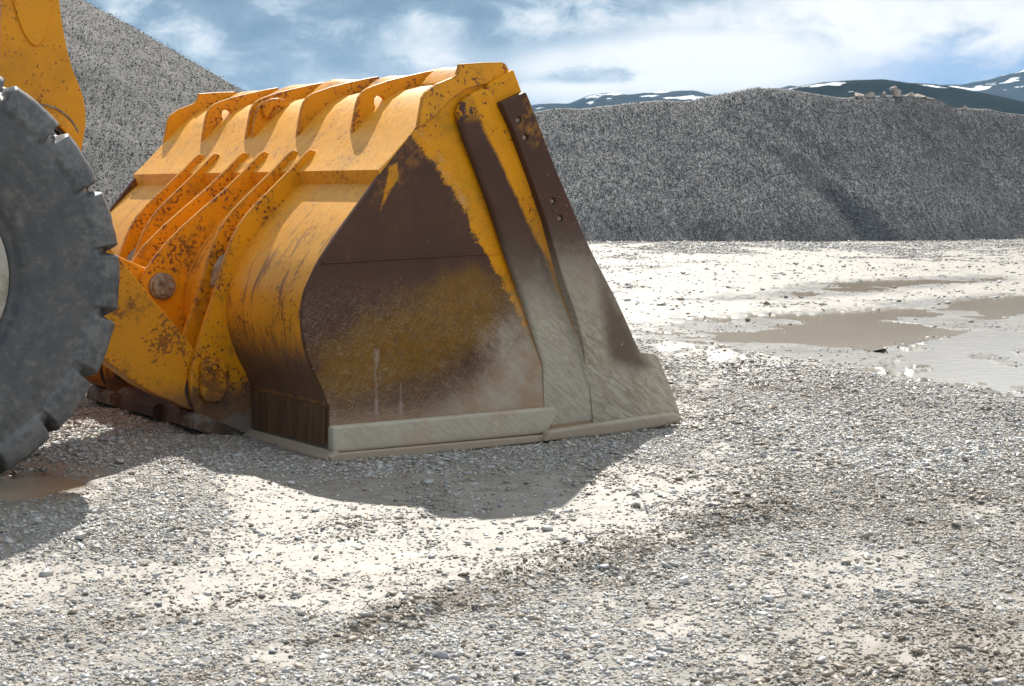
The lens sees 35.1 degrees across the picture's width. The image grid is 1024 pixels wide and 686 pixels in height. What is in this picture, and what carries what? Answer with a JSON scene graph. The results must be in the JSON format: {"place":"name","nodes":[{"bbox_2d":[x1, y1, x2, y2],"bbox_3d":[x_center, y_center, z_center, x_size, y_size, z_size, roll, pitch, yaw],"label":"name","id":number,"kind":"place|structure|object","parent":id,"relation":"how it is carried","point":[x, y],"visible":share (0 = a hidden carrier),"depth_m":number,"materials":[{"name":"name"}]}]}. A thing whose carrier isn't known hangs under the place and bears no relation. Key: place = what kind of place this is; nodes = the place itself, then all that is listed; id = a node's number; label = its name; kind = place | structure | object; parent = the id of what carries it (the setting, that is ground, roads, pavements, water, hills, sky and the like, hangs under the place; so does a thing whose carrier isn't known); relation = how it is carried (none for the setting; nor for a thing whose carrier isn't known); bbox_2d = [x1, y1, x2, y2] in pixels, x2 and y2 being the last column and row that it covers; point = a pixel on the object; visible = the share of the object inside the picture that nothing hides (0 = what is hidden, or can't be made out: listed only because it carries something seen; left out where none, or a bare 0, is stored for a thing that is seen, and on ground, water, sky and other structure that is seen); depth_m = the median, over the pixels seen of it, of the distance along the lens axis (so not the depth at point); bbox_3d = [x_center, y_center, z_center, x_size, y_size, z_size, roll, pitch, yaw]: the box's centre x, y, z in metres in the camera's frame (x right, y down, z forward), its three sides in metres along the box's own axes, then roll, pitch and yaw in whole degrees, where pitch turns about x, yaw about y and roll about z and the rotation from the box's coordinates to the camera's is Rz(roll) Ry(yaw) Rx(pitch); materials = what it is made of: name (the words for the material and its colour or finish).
{"place":"outdoors","nodes":[
{"label":"outdoors","id":0,"kind":"place"},
{"bbox_2d":[0,239,1023,685],"bbox_3d":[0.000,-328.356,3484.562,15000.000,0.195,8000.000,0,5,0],"label":"ground","id":1,"kind":"structure","parent":0,"point":[736,305],"depth_m":6.09,"materials":[{"name":"grey gravel"}]},
{"bbox_2d":[0,474,84,501],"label":"puddle","id":2,"kind":"object","parent":1,"relation":"on","point":[33,486],"visible":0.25,"depth_m":7.19,"materials":[{"name":"liquid"}]},
{"bbox_2d":[59,0,245,208],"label":"gravel pile","id":3,"kind":"object","parent":1,"relation":"on","point":[90,84],"visible":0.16,"depth_m":20.80,"materials":[{"name":"grey gravel"}]},
{"bbox_2d":[0,0,680,472],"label":"wheel loader","id":4,"kind":"object","parent":1,"relation":"on","point":[340,270],"visible":1,"depth_m":8.25,"materials":[{"name":"metal"}]},
{"bbox_2d":[0,371,1023,506],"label":"gravel","id":5,"kind":"structure","parent":1,"relation":"on","point":[863,459],"depth_m":7.97,"materials":[{"name":"grey gravel"}]},
{"bbox_2d":[534,87,1023,241],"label":"gravel pile","id":6,"kind":"object","parent":1,"relation":"on","point":[577,181],"visible":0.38,"depth_m":43.81,"materials":[{"name":"grey gravel"}]},
{"bbox_2d":[855,93,864,97],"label":"boulder","id":7,"kind":"object","parent":6,"relation":"on","point":[858,95],"visible":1,"depth_m":47.44,"materials":[{"name":"grey stone"}]},
{"bbox_2d":[864,92,874,97],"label":"boulder","id":8,"kind":"object","parent":6,"relation":"on","point":[870,94],"visible":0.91,"depth_m":47.49,"materials":[{"name":"grey stone"}]},
{"bbox_2d":[892,89,900,96],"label":"boulder","id":9,"kind":"object","parent":6,"relation":"on","point":[896,92],"visible":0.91,"depth_m":47.56,"materials":[{"name":"grey stone"}]},
{"bbox_2d":[634,295,1023,372],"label":"puddle","id":10,"kind":"object","parent":1,"relation":"on","point":[866,330],"visible":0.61,"depth_m":15.39,"materials":[{"name":"liquid"}]},
{"bbox_2d":[745,277,1002,298],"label":"puddle","id":11,"kind":"object","parent":1,"relation":"on","point":[862,286],"visible":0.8,"depth_m":22.50,"materials":[{"name":"liquid"}]},
{"bbox_2d":[885,313,1023,397],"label":"puddle","id":12,"kind":"object","parent":1,"relation":"on","point":[948,359],"visible":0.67,"depth_m":12.59,"materials":[{"name":"liquid"}]},
{"bbox_2d":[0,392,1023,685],"bbox_3d":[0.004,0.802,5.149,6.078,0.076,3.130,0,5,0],"label":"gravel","id":13,"kind":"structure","parent":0,"point":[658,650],"depth_m":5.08,"materials":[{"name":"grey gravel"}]},
{"bbox_2d":[83,0,1023,104],"label":"sky","id":14,"kind":"structure","parent":0,"point":[557,51],"materials":[{"name":"blue"}]},
{"bbox_2d":[531,90,712,111],"bbox_3d":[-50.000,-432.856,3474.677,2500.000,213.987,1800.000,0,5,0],"label":"mountain","id":15,"kind":"structure","parent":0,"point":[600,99],"depth_m":3337.75,"materials":[{"name":"grey stone"}]},
{"bbox_2d":[587,238,1023,322],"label":"gravel","id":16,"kind":"structure","parent":0,"point":[784,244],"depth_m":33.97,"materials":[{"name":"grey gravel"}]},
{"bbox_2d":[627,321,1023,388],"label":"gravel","id":17,"kind":"structure","parent":0,"point":[738,382],"depth_m":11.25,"materials":[{"name":"grey gravel"}]},
{"bbox_2d":[778,69,1023,101],"bbox_3d":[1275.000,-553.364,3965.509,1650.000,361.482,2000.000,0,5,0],"label":"mountain","id":18,"kind":"structure","parent":0,"point":[1010,86],"depth_m":3826.99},
{"bbox_2d":[789,79,1023,114],"bbox_3d":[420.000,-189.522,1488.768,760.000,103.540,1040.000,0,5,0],"label":"hill","id":19,"kind":"structure","parent":0,"point":[954,97],"depth_m":1362.63,"materials":[{"name":"grey stone"}]}
]}

